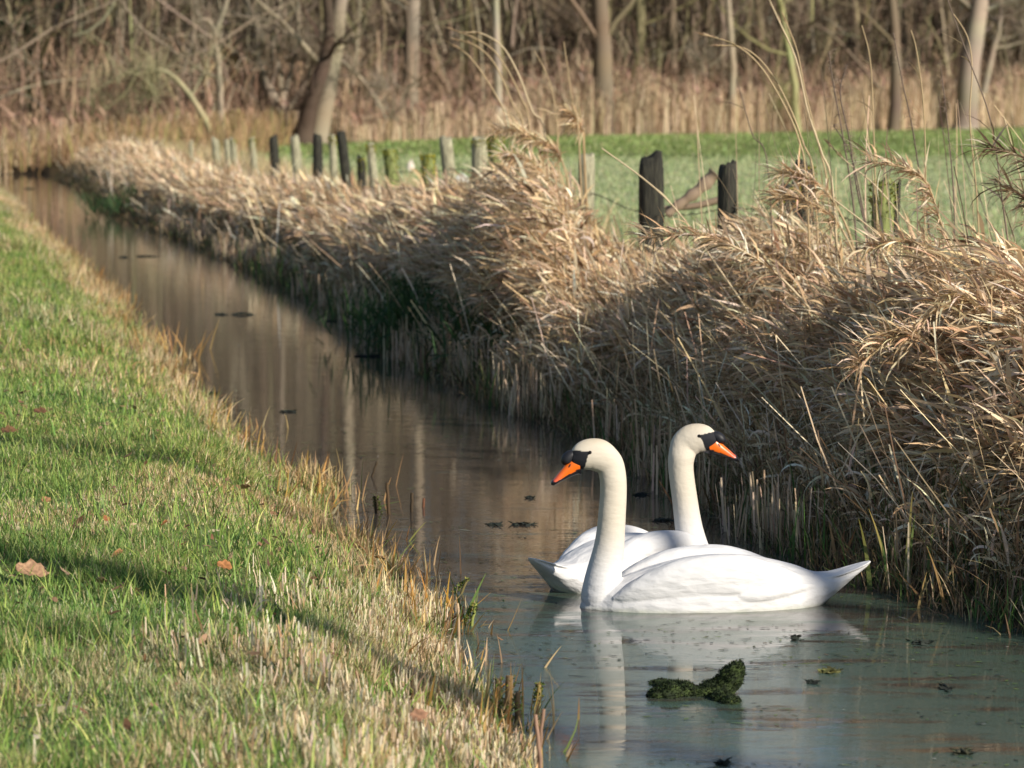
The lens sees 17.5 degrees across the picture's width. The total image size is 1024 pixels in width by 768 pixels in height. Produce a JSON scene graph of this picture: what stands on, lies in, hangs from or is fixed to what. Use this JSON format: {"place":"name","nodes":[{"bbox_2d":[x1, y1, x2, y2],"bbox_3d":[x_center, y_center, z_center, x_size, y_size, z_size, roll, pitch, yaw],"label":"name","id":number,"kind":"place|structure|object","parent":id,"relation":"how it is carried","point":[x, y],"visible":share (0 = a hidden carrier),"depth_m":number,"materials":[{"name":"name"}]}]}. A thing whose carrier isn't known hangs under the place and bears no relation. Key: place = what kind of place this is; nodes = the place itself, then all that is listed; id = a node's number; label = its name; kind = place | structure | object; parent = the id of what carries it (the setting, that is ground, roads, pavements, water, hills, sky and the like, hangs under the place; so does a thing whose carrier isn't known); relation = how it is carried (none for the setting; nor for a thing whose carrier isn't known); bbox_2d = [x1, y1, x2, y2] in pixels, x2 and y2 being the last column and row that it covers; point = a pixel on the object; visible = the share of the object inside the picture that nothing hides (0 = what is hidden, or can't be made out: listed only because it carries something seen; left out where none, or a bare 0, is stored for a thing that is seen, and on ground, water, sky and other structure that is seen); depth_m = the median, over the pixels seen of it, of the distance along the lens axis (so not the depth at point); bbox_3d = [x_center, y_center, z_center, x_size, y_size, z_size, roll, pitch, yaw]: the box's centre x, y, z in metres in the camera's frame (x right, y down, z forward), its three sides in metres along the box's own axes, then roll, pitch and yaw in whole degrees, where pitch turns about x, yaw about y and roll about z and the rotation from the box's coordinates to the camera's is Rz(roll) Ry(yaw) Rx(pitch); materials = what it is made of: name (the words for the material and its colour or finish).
{"place":"outdoors","nodes":[
{"label":"outdoors","id":0,"kind":"place"},
{"bbox_2d":[0,174,1023,767],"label":"water","id":1,"kind":"structure","parent":0,"point":[190,288],"depth_m":12.76,"materials":[{"name":"grey liquid"}]},
{"bbox_2d":[151,320,1023,767],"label":"duckweed","id":2,"kind":"object","parent":1,"relation":"on","point":[641,626],"visible":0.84,"depth_m":11.70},
{"bbox_2d":[528,423,737,593],"bbox_3d":[0.433,0.560,12.840,0.400,0.760,1.090,4,7,42],"label":"swan","id":3,"kind":"object","parent":1,"relation":"on","point":[565,572],"visible":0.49,"depth_m":12.95,"materials":[{"name":"white"}]},
{"bbox_2d":[646,659,746,704],"bbox_3d":[0.573,0.934,10.483,0.408,0.141,0.311,2,5,24],"label":"mossy log","id":4,"kind":"object","parent":1,"relation":"on","point":[723,685],"visible":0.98,"depth_m":10.44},
{"bbox_2d":[551,438,870,612],"bbox_3d":[0.735,0.591,12.271,1.198,0.798,0.400,-1,5,-8],"label":"swan","id":5,"kind":"object","parent":1,"relation":"on","point":[710,578],"visible":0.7,"depth_m":12.15,"materials":[{"name":"white"}]},
{"bbox_2d":[0,126,1023,767],"bbox_3d":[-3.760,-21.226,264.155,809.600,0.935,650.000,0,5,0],"label":"ground","id":6,"kind":"structure","parent":0,"point":[52,170],"depth_m":23.27,"materials":[{"name":"plant"}]},
{"bbox_2d":[5,85,52,125],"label":"evergreen bush","id":7,"kind":"object","parent":6,"relation":"on","point":[30,104],"visible":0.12,"depth_m":83.43,"materials":[{"name":"green plant"}]},
{"bbox_2d":[15,558,49,576],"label":"fallen leaf","id":8,"kind":"object","parent":6,"relation":"on","point":[38,569],"visible":0.94,"depth_m":10.99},
{"bbox_2d":[0,0,74,118],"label":"bare tree","id":9,"kind":"object","parent":6,"relation":"on","point":[4,47],"visible":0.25,"depth_m":85.84,"materials":[{"name":"brown plant"}]},
{"bbox_2d":[0,0,116,111],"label":"bare tree","id":10,"kind":"object","parent":6,"relation":"on","point":[34,40],"visible":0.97,"depth_m":79.27,"materials":[{"name":"brown plant"}]},
{"bbox_2d":[50,21,238,140],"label":"bare tree","id":11,"kind":"object","parent":6,"relation":"on","point":[154,69],"visible":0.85,"depth_m":82.14,"materials":[{"name":"brown plant"}]},
{"bbox_2d":[0,105,297,173],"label":"ditch end reeds","id":12,"kind":"object","parent":6,"relation":"on","point":[241,131],"visible":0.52,"depth_m":79.71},
{"bbox_2d":[133,327,213,362],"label":"sedge tuft","id":13,"kind":"object","parent":6,"relation":"on","point":[183,349],"visible":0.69,"depth_m":23.67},
{"bbox_2d":[77,0,290,87],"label":"bare tree","id":14,"kind":"object","parent":6,"relation":"on","point":[95,12],"visible":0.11,"depth_m":99.63,"materials":[{"name":"brown plant"}]},
{"bbox_2d":[109,0,295,114],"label":"bare tree","id":15,"kind":"object","parent":6,"relation":"on","point":[219,42],"visible":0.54,"depth_m":89.38,"materials":[{"name":"brown plant"}]},
{"bbox_2d":[137,0,271,107],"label":"bare tree","id":16,"kind":"object","parent":6,"relation":"on","point":[150,31],"visible":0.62,"depth_m":91.41,"materials":[{"name":"brown plant"}]},
{"bbox_2d":[117,0,324,127],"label":"bare tree","id":17,"kind":"object","parent":6,"relation":"on","point":[219,82],"visible":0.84,"depth_m":83.95,"materials":[{"name":"brown plant"}]},
{"bbox_2d":[154,0,305,110],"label":"bare tree","id":18,"kind":"object","parent":6,"relation":"on","point":[249,30],"visible":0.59,"depth_m":92.03,"materials":[{"name":"brown plant"}]},
{"bbox_2d":[0,183,535,767],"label":"bank grass","id":19,"kind":"structure","parent":6,"relation":"on","point":[142,561],"depth_m":11.44,"materials":[{"name":"plant"}]},
{"bbox_2d":[269,134,280,173],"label":"fence post","id":20,"kind":"object","parent":6,"relation":"on","point":[274,151],"visible":0.53,"depth_m":47.45,"materials":[{"name":"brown wood"}]},
{"bbox_2d":[205,0,364,123],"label":"bare tree","id":21,"kind":"object","parent":6,"relation":"on","point":[264,79],"visible":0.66,"depth_m":91.97,"materials":[{"name":"brown plant"}]},
{"bbox_2d":[0,187,579,767],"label":"bank sedge","id":22,"kind":"object","parent":6,"relation":"on","point":[474,683],"visible":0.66,"depth_m":10.05,"materials":[{"name":"plant"}]},
{"bbox_2d":[256,0,332,110],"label":"bare tree","id":23,"kind":"object","parent":6,"relation":"on","point":[314,5],"visible":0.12,"depth_m":97.01,"materials":[{"name":"brown plant"}]},
{"bbox_2d":[290,134,302,176],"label":"fence post","id":24,"kind":"object","parent":6,"relation":"on","point":[295,148],"visible":0.56,"depth_m":44.90,"materials":[{"name":"brown wood"}]},
{"bbox_2d":[312,133,322,180],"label":"fence post","id":25,"kind":"object","parent":6,"relation":"on","point":[317,153],"visible":0.46,"depth_m":42.42,"materials":[{"name":"brown wood"}]},
{"bbox_2d":[327,134,337,185],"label":"fence post","id":26,"kind":"object","parent":6,"relation":"on","point":[332,138],"visible":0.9,"depth_m":40.99,"materials":[{"name":"brown wood"}]},
{"bbox_2d":[268,0,399,144],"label":"bare tree","id":27,"kind":"object","parent":6,"relation":"on","point":[308,105],"visible":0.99,"depth_m":89.96,"materials":[{"name":"brown plant"}]},
{"bbox_2d":[255,0,428,143],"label":"bare tree","id":28,"kind":"object","parent":6,"relation":"on","point":[323,121],"visible":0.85,"depth_m":91.76,"materials":[{"name":"brown plant"}]},
{"bbox_2d":[337,130,350,189],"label":"fence post","id":29,"kind":"object","parent":6,"relation":"on","point":[344,161],"visible":0.57,"depth_m":40.16,"materials":[{"name":"brown wood"}]},
{"bbox_2d":[356,154,366,187],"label":"fence post","id":30,"kind":"object","parent":6,"relation":"on","point":[361,167],"visible":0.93,"depth_m":38.45,"materials":[{"name":"brown wood"}]},
{"bbox_2d":[365,142,378,190],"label":"fence post","id":31,"kind":"object","parent":6,"relation":"on","point":[371,159],"visible":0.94,"depth_m":37.70,"materials":[{"name":"brown wood"}]},
{"bbox_2d":[381,148,399,188],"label":"fence post","id":32,"kind":"object","parent":6,"relation":"on","point":[390,157],"visible":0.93,"depth_m":36.18,"materials":[{"name":"green wood"}]},
{"bbox_2d":[361,0,425,138],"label":"bare tree","id":33,"kind":"object","parent":6,"relation":"on","point":[413,8],"visible":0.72,"depth_m":101.02,"materials":[{"name":"brown plant"}]},
{"bbox_2d":[359,0,484,102],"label":"bare tree","id":34,"kind":"object","parent":6,"relation":"on","point":[373,24],"visible":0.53,"depth_m":104.47,"materials":[{"name":"brown plant"}]},
{"bbox_2d":[420,151,435,186],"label":"fence post","id":35,"kind":"object","parent":6,"relation":"on","point":[427,160],"visible":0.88,"depth_m":33.58,"materials":[{"name":"green wood"}]},
{"bbox_2d":[374,0,503,135],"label":"bare tree","id":36,"kind":"object","parent":6,"relation":"on","point":[496,48],"visible":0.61,"depth_m":105.55,"materials":[{"name":"brown plant"}]},
{"bbox_2d":[439,136,455,184],"bbox_3d":[-0.590,-1.842,32.556,0.241,1.168,0.138,0,5,3],"label":"fence post","id":37,"kind":"object","parent":6,"relation":"on","point":[446,151],"visible":0.36,"depth_m":32.47,"materials":[{"name":"brown wood"}]},
{"bbox_2d":[403,0,492,98],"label":"bare tree","id":38,"kind":"object","parent":6,"relation":"on","point":[430,35],"visible":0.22,"depth_m":114.34,"materials":[{"name":"brown plant"}]},
{"bbox_2d":[410,568,485,624],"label":"sedge tuft","id":39,"kind":"object","parent":6,"relation":"on","point":[470,605],"visible":0.47,"depth_m":11.95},
{"bbox_2d":[470,136,487,182],"bbox_3d":[-0.297,-1.681,30.663,0.188,1.203,0.192,1,5,10],"label":"fence post","id":40,"kind":"object","parent":6,"relation":"on","point":[478,148],"visible":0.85,"depth_m":30.57,"materials":[{"name":"brown wood"}]},
{"bbox_2d":[447,27,532,165],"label":"reed stalk","id":41,"kind":"object","parent":6,"relation":"on","point":[508,72],"visible":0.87,"depth_m":24.69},
{"bbox_2d":[487,133,504,173],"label":"fence post","id":42,"kind":"object","parent":6,"relation":"on","point":[490,151],"visible":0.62,"depth_m":29.72,"materials":[{"name":"green wood"}]},
{"bbox_2d":[459,30,549,177],"bbox_3d":[-0.046,-1.631,24.346,0.707,1.907,0.040,0,5,0],"label":"reed stalk","id":43,"kind":"object","parent":6,"relation":"on","point":[541,120],"visible":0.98,"depth_m":24.30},
{"bbox_2d":[501,674,517,713],"bbox_3d":[-0.011,0.982,10.138,0.052,0.200,0.055,-4,6,-38],"label":"reed stub","id":44,"kind":"object","parent":6,"relation":"on","point":[507,684],"visible":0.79,"depth_m":10.12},
{"bbox_2d":[473,105,546,180],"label":"reed stalk","id":45,"kind":"object","parent":6,"relation":"on","point":[508,127],"visible":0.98,"depth_m":23.93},
{"bbox_2d":[0,0,1023,161],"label":"brushwood","id":46,"kind":"object","parent":6,"relation":"on","point":[462,79],"visible":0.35,"depth_m":106.45,"materials":[{"name":"brown plant"}]},
{"bbox_2d":[0,49,1023,173],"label":"tan reeds","id":47,"kind":"object","parent":6,"relation":"on","point":[629,111],"visible":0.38,"depth_m":112.12,"materials":[{"name":"plant"}]},
{"bbox_2d":[0,0,1023,106],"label":"wood","id":48,"kind":"object","parent":6,"relation":"on","point":[1021,47],"visible":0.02,"depth_m":153.24,"materials":[{"name":"brown plant"}]},
{"bbox_2d":[510,691,523,722],"bbox_3d":[0.011,1.006,9.990,0.050,0.179,0.044,0,5,0],"label":"reed stub","id":49,"kind":"object","parent":6,"relation":"on","point":[516,699],"visible":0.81,"depth_m":9.98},
{"bbox_2d":[482,140,558,202],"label":"reed stalk","id":50,"kind":"object","parent":6,"relation":"on","point":[505,155],"visible":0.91,"depth_m":23.55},
{"bbox_2d":[45,68,1023,643],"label":"reed bed","id":51,"kind":"object","parent":6,"relation":"on","point":[613,332],"visible":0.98,"depth_m":17.77,"materials":[{"name":"plant"}]},
{"bbox_2d":[534,714,542,767],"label":"reed stub","id":52,"kind":"object","parent":6,"relation":"on","point":[539,752],"visible":1,"depth_m":9.11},
{"bbox_2d":[513,121,571,218],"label":"reed stalk","id":53,"kind":"object","parent":6,"relation":"on","point":[548,145],"visible":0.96,"depth_m":23.93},
{"bbox_2d":[509,0,582,73],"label":"bare tree","id":54,"kind":"object","parent":6,"relation":"on","point":[545,23],"visible":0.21,"depth_m":125.02,"materials":[{"name":"brown plant"}]},
{"bbox_2d":[547,100,588,234],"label":"reed stalk","id":55,"kind":"object","parent":6,"relation":"on","point":[570,116],"visible":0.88,"depth_m":24.21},
{"bbox_2d":[563,42,583,233],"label":"reed stalk","id":56,"kind":"object","parent":6,"relation":"on","point":[572,106],"visible":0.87,"depth_m":23.93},
{"bbox_2d":[527,0,634,134],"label":"bare tree","id":57,"kind":"object","parent":6,"relation":"on","point":[601,27],"visible":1,"depth_m":109.95,"materials":[{"name":"brown plant"}]},
{"bbox_2d":[578,152,594,227],"bbox_3d":[0.575,-1.235,25.898,0.142,1.128,0.136,-1,5,-11],"label":"fence post","id":58,"kind":"object","parent":6,"relation":"on","point":[590,168],"visible":0.34,"depth_m":25.82,"materials":[{"name":"brown wood"}]},
{"bbox_2d":[521,0,749,83],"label":"bare tree","id":59,"kind":"object","parent":6,"relation":"on","point":[672,26],"visible":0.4,"depth_m":117.79,"materials":[{"name":"brown plant"}]},
{"bbox_2d":[638,150,663,254],"bbox_3d":[0.989,-1.071,23.687,0.177,1.184,0.177,-1,5,-7],"label":"fence post","id":60,"kind":"object","parent":6,"relation":"on","point":[650,197],"visible":0.56,"depth_m":23.58,"materials":[{"name":"brown wood"}]},
{"bbox_2d":[611,0,716,88],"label":"bare tree","id":61,"kind":"object","parent":6,"relation":"on","point":[648,25],"visible":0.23,"depth_m":125.41,"materials":[{"name":"brown plant"}]},
{"bbox_2d":[611,0,724,85],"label":"bare tree","id":62,"kind":"object","parent":6,"relation":"on","point":[637,16],"visible":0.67,"depth_m":117.86,"materials":[{"name":"brown plant"}]},
{"bbox_2d":[602,148,752,317],"bbox_3d":[1.114,-0.394,17.284,1.309,1.661,0.119,0,5,0],"label":"reed stalk","id":63,"kind":"object","parent":6,"relation":"on","point":[707,252],"visible":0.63,"depth_m":17.19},
{"bbox_2d":[672,0,756,132],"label":"bare tree","id":64,"kind":"object","parent":6,"relation":"on","point":[732,69],"visible":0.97,"depth_m":114.75,"materials":[{"name":"brown plant"}]},
{"bbox_2d":[657,0,774,91],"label":"bare tree","id":65,"kind":"object","parent":6,"relation":"on","point":[720,26],"visible":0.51,"depth_m":119.88,"materials":[{"name":"brown plant"}]},
{"bbox_2d":[620,206,823,327],"bbox_3d":[1.171,-0.235,15.847,1.442,1.234,0.380,0,5,0],"label":"reed stalk","id":66,"kind":"object","parent":6,"relation":"on","point":[726,242],"visible":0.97,"depth_m":15.80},
{"bbox_2d":[717,160,737,234],"bbox_3d":[1.388,-0.863,21.513,0.140,1.169,0.144,0,5,1],"label":"fence post","id":67,"kind":"object","parent":6,"relation":"on","point":[727,176],"visible":0.36,"depth_m":21.43,"materials":[{"name":"brown wood"}]},
{"bbox_2d":[695,32,811,273],"bbox_3d":[1.278,-0.966,17.581,0.660,1.789,0.047,0,5,0],"label":"reed stalk","id":68,"kind":"object","parent":6,"relation":"on","point":[802,151],"visible":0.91,"depth_m":17.54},
{"bbox_2d":[677,0,834,85],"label":"bare tree","id":69,"kind":"object","parent":6,"relation":"on","point":[693,24],"visible":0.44,"depth_m":123.39,"materials":[{"name":"brown plant"}]},
{"bbox_2d":[713,0,812,132],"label":"bare tree","id":70,"kind":"object","parent":6,"relation":"on","point":[794,85],"visible":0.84,"depth_m":116.78,"materials":[{"name":"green plant"}]},
{"bbox_2d":[711,43,819,264],"bbox_3d":[1.345,-0.951,17.679,0.632,1.727,0.052,0,5,0],"label":"reed stalk","id":71,"kind":"object","parent":6,"relation":"on","point":[807,152],"visible":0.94,"depth_m":17.64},
{"bbox_2d":[775,182,800,229],"bbox_3d":[1.657,-0.700,20.066,0.181,1.048,0.183,-1,5,-10],"label":"fence post","id":72,"kind":"object","parent":6,"relation":"on","point":[789,186],"visible":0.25,"depth_m":19.98,"materials":[{"name":"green wood"}]},
{"bbox_2d":[769,0,837,262],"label":"reed stalk","id":73,"kind":"object","parent":6,"relation":"on","point":[816,137],"visible":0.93,"depth_m":17.54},
{"bbox_2d":[791,159,816,235],"bbox_3d":[1.851,-0.840,21.162,0.181,1.187,0.180,-1,5,-11],"label":"fence post","id":74,"kind":"object","parent":6,"relation":"on","point":[800,211],"visible":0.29,"depth_m":21.08,"materials":[{"name":"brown wood"}]},
{"bbox_2d":[755,141,855,263],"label":"reed stalk","id":75,"kind":"object","parent":6,"relation":"on","point":[790,171],"visible":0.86,"depth_m":17.37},
{"bbox_2d":[752,175,859,269],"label":"reed stalk","id":76,"kind":"object","parent":6,"relation":"on","point":[783,195],"visible":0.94,"depth_m":17.17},
{"bbox_2d":[781,9,832,256],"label":"reed stalk","id":77,"kind":"object","parent":6,"relation":"on","point":[784,18],"visible":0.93,"depth_m":17.83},
{"bbox_2d":[754,0,862,84],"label":"bare tree","id":78,"kind":"object","parent":6,"relation":"on","point":[763,34],"visible":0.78,"depth_m":123.52,"materials":[{"name":"brown plant"}]},
{"bbox_2d":[823,48,858,269],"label":"dead weed","id":79,"kind":"object","parent":6,"relation":"on","point":[837,109],"visible":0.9,"depth_m":16.96,"materials":[{"name":"beige plant"}]},
{"bbox_2d":[783,0,908,80],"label":"bare tree","id":80,"kind":"object","parent":6,"relation":"on","point":[824,40],"visible":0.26,"depth_m":146.15,"materials":[{"name":"brown plant"}]},
{"bbox_2d":[812,522,882,563],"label":"dry iris","id":81,"kind":"object","parent":6,"relation":"on","point":[834,549],"visible":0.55,"depth_m":13.27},
{"bbox_2d":[770,0,927,86],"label":"bare tree","id":82,"kind":"object","parent":6,"relation":"on","point":[854,44],"visible":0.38,"depth_m":133.56,"materials":[{"name":"brown plant"}]},
{"bbox_2d":[765,0,938,130],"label":"bare tree","id":83,"kind":"object","parent":6,"relation":"on","point":[894,113],"visible":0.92,"depth_m":122.86,"materials":[{"name":"brown plant"}]},
{"bbox_2d":[832,64,871,270],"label":"dead weed","id":84,"kind":"object","parent":6,"relation":"on","point":[844,118],"visible":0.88,"depth_m":16.75,"materials":[{"name":"beige plant"}]},
{"bbox_2d":[830,123,880,276],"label":"dead weed","id":85,"kind":"object","parent":6,"relation":"on","point":[859,194],"visible":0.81,"depth_m":16.57,"materials":[{"name":"beige plant"}]},
{"bbox_2d":[855,26,878,265],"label":"reed stalk","id":86,"kind":"object","parent":6,"relation":"on","point":[873,134],"visible":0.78,"depth_m":16.95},
{"bbox_2d":[811,290,948,390],"bbox_3d":[1.561,-0.025,13.822,0.638,0.719,0.361,2,5,24],"label":"reed stalk","id":87,"kind":"object","parent":6,"relation":"on","point":[899,333],"visible":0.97,"depth_m":13.83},
{"bbox_2d":[867,174,898,259],"bbox_3d":[2.016,-0.564,18.132,0.177,1.160,0.181,-1,5,-9],"label":"fence post","id":88,"kind":"object","parent":6,"relation":"on","point":[884,214],"visible":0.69,"depth_m":18.05,"materials":[{"name":"green wood"}]},
{"bbox_2d":[858,491,933,590],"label":"iris clump","id":89,"kind":"object","parent":6,"relation":"on","point":[869,577],"visible":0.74,"depth_m":12.62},
{"bbox_2d":[844,134,961,273],"bbox_3d":[1.949,-0.541,15.614,0.841,1.250,0.343,0,5,0],"label":"reed stalk","id":90,"kind":"object","parent":6,"relation":"on","point":[911,171],"visible":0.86,"depth_m":15.58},
{"bbox_2d":[840,200,967,285],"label":"reed stalk","id":91,"kind":"object","parent":6,"relation":"on","point":[884,242],"visible":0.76,"depth_m":14.89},
{"bbox_2d":[888,32,930,240],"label":"dead weed","id":92,"kind":"object","parent":6,"relation":"on","point":[913,134],"visible":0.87,"depth_m":16.45,"materials":[{"name":"beige plant"}]},
{"bbox_2d":[896,30,926,255],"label":"reed stalk","id":93,"kind":"object","parent":6,"relation":"on","point":[915,69],"visible":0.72,"depth_m":16.34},
{"bbox_2d":[878,0,965,83],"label":"bare tree","id":94,"kind":"object","parent":6,"relation":"on","point":[903,42],"visible":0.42,"depth_m":145.94,"materials":[{"name":"brown plant"}]},
{"bbox_2d":[871,254,1005,385],"bbox_3d":[1.822,-0.159,13.831,0.635,0.789,0.356,3,6,27],"label":"reed stalk","id":95,"kind":"object","parent":6,"relation":"on","point":[951,296],"visible":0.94,"depth_m":13.82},
{"bbox_2d":[900,548,976,610],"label":"dry iris","id":96,"kind":"object","parent":6,"relation":"on","point":[939,594],"visible":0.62,"depth_m":12.17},
{"bbox_2d":[936,60,962,251],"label":"dead weed","id":97,"kind":"object","parent":6,"relation":"on","point":[949,141],"visible":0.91,"depth_m":16.16,"materials":[{"name":"beige plant"}]},
{"bbox_2d":[905,0,1008,79],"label":"bare tree","id":98,"kind":"object","parent":6,"relation":"on","point":[949,47],"visible":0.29,"depth_m":144.30,"materials":[{"name":"brown plant"}]},
{"bbox_2d":[945,14,979,236],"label":"reed stalk","id":99,"kind":"object","parent":6,"relation":"on","point":[970,123],"visible":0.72,"depth_m":15.95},
{"bbox_2d":[947,0,1008,253],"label":"reed stalk","id":100,"kind":"object","parent":6,"relation":"on","point":[986,126],"visible":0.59,"depth_m":15.55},
{"bbox_2d":[949,0,1023,129],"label":"bare tree","id":101,"kind":"object","parent":6,"relation":"on","point":[978,16],"visible":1,"depth_m":127.47,"materials":[{"name":"beige plant"}]},
{"bbox_2d":[951,114,1023,201],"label":"reed stalk","id":102,"kind":"object","parent":6,"relation":"on","point":[1003,150],"visible":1,"depth_m":14.56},
{"bbox_2d":[969,156,1023,249],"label":"reed stalk","id":103,"kind":"object","parent":6,"relation":"on","point":[1011,188],"visible":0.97,"depth_m":14.78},
{"bbox_2d":[118,127,1023,260],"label":"meadow grass","id":104,"kind":"structure","parent":0,"point":[263,158],"depth_m":64.86,"materials":[{"name":"plant"}]},
{"bbox_2d":[664,168,717,217],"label":"broken branch","id":105,"kind":"object","parent":104,"relation":"on","point":[692,194],"visible":0.79,"depth_m":24.95,"materials":[{"name":"brown plant"}]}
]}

